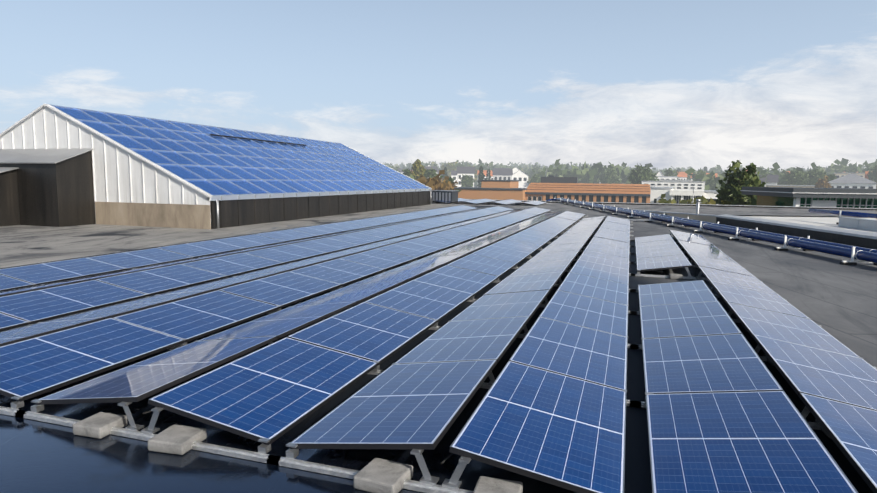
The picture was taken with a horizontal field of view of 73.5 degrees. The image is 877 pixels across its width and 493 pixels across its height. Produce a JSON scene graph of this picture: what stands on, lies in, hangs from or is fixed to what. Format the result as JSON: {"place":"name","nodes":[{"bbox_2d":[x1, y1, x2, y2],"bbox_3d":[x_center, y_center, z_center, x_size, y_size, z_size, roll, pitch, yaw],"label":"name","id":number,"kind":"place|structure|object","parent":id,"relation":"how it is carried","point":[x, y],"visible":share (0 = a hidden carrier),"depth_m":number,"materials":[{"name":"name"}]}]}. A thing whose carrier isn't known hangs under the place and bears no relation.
{"place":"outdoors","nodes":[
{"label":"outdoors","id":0,"kind":"place"},
{"bbox_2d":[0,0,876,170],"label":"sky","id":1,"kind":"structure","parent":0,"point":[697,84],"materials":[{"name":"blue"}]},
{"bbox_2d":[451,171,456,185],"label":"building","id":2,"kind":"structure","parent":0,"point":[454,174],"depth_m":337.58,"materials":[{"name":"white paint"}]},
{"bbox_2d":[511,170,528,187],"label":"white house","id":3,"kind":"structure","parent":0,"point":[521,176],"depth_m":295.06,"materials":[{"name":"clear paint"}]},
{"bbox_2d":[655,176,677,179],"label":"building","id":4,"kind":"structure","parent":0,"point":[667,177],"depth_m":240.66,"materials":[{"name":"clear paint"}]},
{"bbox_2d":[641,181,705,189],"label":"white office block","id":5,"kind":"structure","parent":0,"point":[687,185],"depth_m":193.02,"materials":[{"name":"clear paint"}]},
{"bbox_2d":[656,179,691,180],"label":"building","id":6,"kind":"structure","parent":0,"point":[674,180],"depth_m":216.62,"materials":[{"name":"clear paint"}]},
{"bbox_2d":[677,172,686,179],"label":"hill house","id":7,"kind":"structure","parent":0,"point":[682,175],"depth_m":347.71,"materials":[{"name":"orange paint"}]},
{"bbox_2d":[721,200,732,204],"bbox_3d":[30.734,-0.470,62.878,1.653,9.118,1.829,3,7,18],"label":"bush","id":8,"kind":"object","parent":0,"point":[724,202],"visible":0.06,"depth_m":62.47,"materials":[{"name":"green plant"}]},
{"bbox_2d":[765,185,814,187],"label":"building","id":9,"kind":"structure","parent":0,"point":[807,186],"depth_m":161.79,"materials":[{"name":"grey glass"}]},
{"bbox_2d":[740,187,876,207],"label":"building","id":10,"kind":"structure","parent":0,"point":[822,197],"depth_m":52.48,"materials":[{"name":"green"}]},
{"bbox_3d":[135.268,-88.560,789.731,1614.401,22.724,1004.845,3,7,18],"label":"forest hill terrain","id":11,"kind":"structure","parent":0,"visible":0},
{"bbox_2d":[382,159,864,186],"bbox_3d":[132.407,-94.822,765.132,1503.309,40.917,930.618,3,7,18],"label":"trees","id":12,"kind":"object","parent":11,"relation":"on","point":[451,166],"depth_m":465.08,"materials":[{"name":"green plant"}]},
{"label":"ground","id":13,"kind":"structure","parent":0,"visible":0},
{"bbox_2d":[402,168,410,176],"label":"poplar tree","id":14,"kind":"object","parent":13,"relation":"on","point":[407,171],"visible":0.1,"depth_m":197.35,"materials":[{"name":"green plant"}]},
{"bbox_2d":[409,159,425,179],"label":"poplar tree","id":15,"kind":"object","parent":13,"relation":"on","point":[417,167],"visible":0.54,"depth_m":187.17,"materials":[{"name":"green plant"}]},
{"bbox_2d":[424,168,437,178],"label":"tree","id":16,"kind":"object","parent":13,"relation":"on","point":[431,173],"visible":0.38,"depth_m":206.95,"materials":[{"name":"green plant"}]},
{"bbox_2d":[424,166,437,172],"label":"building","id":17,"kind":"structure","parent":13,"relation":"on","point":[430,167],"depth_m":330.20,"materials":[{"name":"white paint"}]},
{"bbox_2d":[442,167,447,180],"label":"conifer tree","id":18,"kind":"object","parent":13,"relation":"on","point":[445,169],"visible":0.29,"depth_m":277.21,"materials":[{"name":"green plant"}]},
{"bbox_2d":[457,167,474,186],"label":"white house","id":19,"kind":"structure","parent":13,"relation":"on","point":[468,171],"depth_m":298.01,"materials":[{"name":"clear paint"}]},
{"bbox_2d":[459,174,474,186],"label":"tree","id":20,"kind":"object","parent":13,"relation":"on","point":[467,181],"visible":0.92,"depth_m":276.50,"materials":[{"name":"green plant"}]},
{"bbox_2d":[477,166,484,186],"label":"conifer tree","id":21,"kind":"object","parent":13,"relation":"on","point":[481,175],"visible":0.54,"depth_m":237.11,"materials":[{"name":"green plant"}]},
{"bbox_2d":[485,169,490,179],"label":"conifer tree","id":22,"kind":"object","parent":13,"relation":"on","point":[488,175],"visible":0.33,"depth_m":246.73,"materials":[{"name":"green plant"}]},
{"bbox_2d":[483,171,492,179],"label":"hill house","id":23,"kind":"structure","parent":13,"relation":"on","point":[485,173],"depth_m":334.81,"materials":[{"name":"orange paint"}]},
{"bbox_2d":[492,169,512,179],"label":"building","id":24,"kind":"structure","parent":13,"relation":"on","point":[500,174],"depth_m":316.19,"materials":[{"name":"paint"}]},
{"bbox_2d":[527,173,540,182],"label":"tree","id":25,"kind":"object","parent":13,"relation":"on","point":[535,178],"visible":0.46,"depth_m":292.33,"materials":[{"name":"green plant"}]},
{"bbox_2d":[530,166,539,176],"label":"hill tree","id":26,"kind":"object","parent":13,"relation":"on","point":[536,170],"visible":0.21,"depth_m":418.36,"materials":[{"name":"green plant"}]},
{"bbox_2d":[453,175,650,202],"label":"brick school building","id":27,"kind":"structure","parent":13,"relation":"on","point":[553,186],"depth_m":141.97,"materials":[{"name":"orange brick"}]},
{"bbox_2d":[599,166,621,183],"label":"tree","id":28,"kind":"object","parent":13,"relation":"on","point":[611,177],"visible":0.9,"depth_m":283.58,"materials":[{"name":"green plant"}]},
{"bbox_2d":[627,164,658,183],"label":"tree","id":29,"kind":"object","parent":13,"relation":"on","point":[638,174],"visible":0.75,"depth_m":213.62,"materials":[{"name":"green plant"}]},
{"bbox_2d":[409,158,876,205],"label":"trees","id":30,"kind":"object","parent":13,"relation":"on","point":[593,174],"visible":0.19,"depth_m":299.53,"materials":[{"name":"green plant"}]},
{"bbox_2d":[456,164,858,202],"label":"chimneys and poles","id":31,"kind":"object","parent":13,"relation":"on","point":[690,188],"visible":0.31,"depth_m":148.91,"materials":[{"name":"brick"}]},
{"bbox_2d":[664,168,678,179],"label":"tree","id":32,"kind":"object","parent":13,"relation":"on","point":[669,172],"visible":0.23,"depth_m":276.27,"materials":[{"name":"green plant"}]},
{"bbox_2d":[650,187,721,204],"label":"building","id":33,"kind":"structure","parent":13,"relation":"on","point":[669,192],"depth_m":107.55,"materials":[{"name":"white paint"}]},
{"bbox_2d":[691,168,706,180],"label":"tree","id":34,"kind":"object","parent":13,"relation":"on","point":[698,172],"visible":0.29,"depth_m":280.25,"materials":[{"name":"green plant"}]},
{"bbox_2d":[714,160,765,204],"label":"tree","id":35,"kind":"object","parent":13,"relation":"on","point":[736,181],"visible":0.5,"depth_m":67.96,"materials":[{"name":"green plant"}]},
{"bbox_2d":[760,175,778,186],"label":"white house","id":36,"kind":"structure","parent":13,"relation":"on","point":[772,179],"depth_m":217.86,"materials":[{"name":"clear paint"}]},
{"bbox_2d":[778,170,811,184],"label":"tree","id":37,"kind":"object","parent":13,"relation":"on","point":[798,177],"visible":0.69,"depth_m":218.75,"materials":[{"name":"green plant"}]},
{"bbox_2d":[805,166,828,187],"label":"tree","id":38,"kind":"object","parent":13,"relation":"on","point":[816,175],"visible":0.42,"depth_m":223.67,"materials":[{"name":"green plant"}]},
{"bbox_2d":[814,175,831,187],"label":"tree","id":39,"kind":"object","parent":13,"relation":"on","point":[821,183],"visible":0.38,"depth_m":190.90,"materials":[{"name":"green plant"}]},
{"bbox_2d":[828,174,836,180],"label":"tree","id":40,"kind":"object","parent":13,"relation":"on","point":[831,177],"visible":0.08,"depth_m":206.36,"materials":[{"name":"green plant"}]},
{"bbox_2d":[834,173,864,177],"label":"beige block","id":41,"kind":"structure","parent":13,"relation":"on","point":[838,175],"depth_m":269.73,"materials":[{"name":"clear concrete"}]},
{"bbox_2d":[827,174,876,188],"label":"white hip house","id":42,"kind":"structure","parent":13,"relation":"on","point":[851,181],"depth_m":196.22,"materials":[{"name":"clear paint"}]},
{"bbox_2d":[867,165,876,188],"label":"tree","id":43,"kind":"object","parent":13,"relation":"on","point":[872,175],"visible":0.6,"depth_m":238.55,"materials":[{"name":"green plant"}]},
{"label":"building walls","id":44,"kind":"object","parent":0,"visible":0},
{"bbox_2d":[0,202,876,492],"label":"roof deck","id":45,"kind":"structure","parent":44,"relation":"on","point":[832,296],"depth_m":4.80,"materials":[{"name":"grey concrete"}]},
{"bbox_2d":[0,148,95,226],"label":"shed","id":46,"kind":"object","parent":45,"relation":"on","point":[48,187],"visible":1,"depth_m":21.18,"materials":[{"name":"metal"}]},
{"bbox_2d":[0,104,431,228],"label":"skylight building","id":47,"kind":"structure","parent":45,"relation":"on","point":[151,172],"depth_m":23.79,"materials":[{"name":"blue glass"}]},
{"bbox_2d":[216,189,431,227],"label":"skylight gutter downpipes","id":48,"kind":"object","parent":47,"relation":"attached to","point":[217,207],"visible":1,"depth_m":21.94,"materials":[{"name":"white metal"}]},
{"bbox_2d":[143,219,697,464],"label":"cables and tray","id":49,"kind":"object","parent":45,"relation":"on","point":[447,457],"visible":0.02,"depth_m":24.40,"materials":[{"name":"black rubber"}]},
{"bbox_2d":[0,210,875,492],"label":"mounting rails","id":50,"kind":"object","parent":45,"relation":"on","point":[427,483],"visible":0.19,"depth_m":4.14,"materials":[{"name":"metal"}]},
{"bbox_2d":[0,205,876,492],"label":"solar panels","id":51,"kind":"object","parent":50,"relation":"on","point":[724,413],"visible":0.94,"depth_m":5.73,"materials":[{"name":"blue glass"}]},
{"bbox_2d":[431,190,458,203],"bbox_3d":[0.254,-3.902,46.021,2.300,1.000,1.700,3,7,18],"label":"roof plant unit","id":52,"kind":"object","parent":45,"relation":"on","point":[448,195],"visible":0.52,"depth_m":45.22,"materials":[{"name":"grey metal"}]},
{"bbox_2d":[73,216,830,492],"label":"ballast blocks","id":53,"kind":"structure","parent":45,"relation":"on","point":[377,475],"depth_m":3.90,"materials":[{"name":"concrete"}]},
{"bbox_2d":[432,200,544,206],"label":"mounting rails","id":54,"kind":"structure","parent":45,"relation":"on","point":[490,204],"depth_m":43.58,"materials":[{"name":"metal"}]},
{"bbox_2d":[433,198,546,205],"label":"solar panels","id":55,"kind":"structure","parent":54,"relation":"on","point":[504,202],"depth_m":44.76,"materials":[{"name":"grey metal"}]},
{"bbox_2d":[468,199,876,222],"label":"parapet walls","id":56,"kind":"structure","parent":45,"relation":"on","point":[705,218],"depth_m":43.81,"materials":[{"name":"metal"}]},
{"bbox_2d":[696,199,700,213],"bbox_3d":[12.404,-1.730,28.095,0.320,1.050,0.320,3,7,18],"label":"vent stack","id":57,"kind":"object","parent":45,"relation":"on","point":[697,205],"visible":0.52,"depth_m":28.02,"materials":[{"name":"metal"}]},
{"bbox_2d":[546,198,876,264],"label":"blue pipe run","id":58,"kind":"object","parent":45,"relation":"on","point":[866,255],"visible":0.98,"depth_m":18.09,"materials":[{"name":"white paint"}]},
{"bbox_2d":[715,208,876,248],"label":"raised roof parapet","id":59,"kind":"structure","parent":45,"relation":"on","point":[859,229],"depth_m":20.87,"materials":[{"name":"metal"}]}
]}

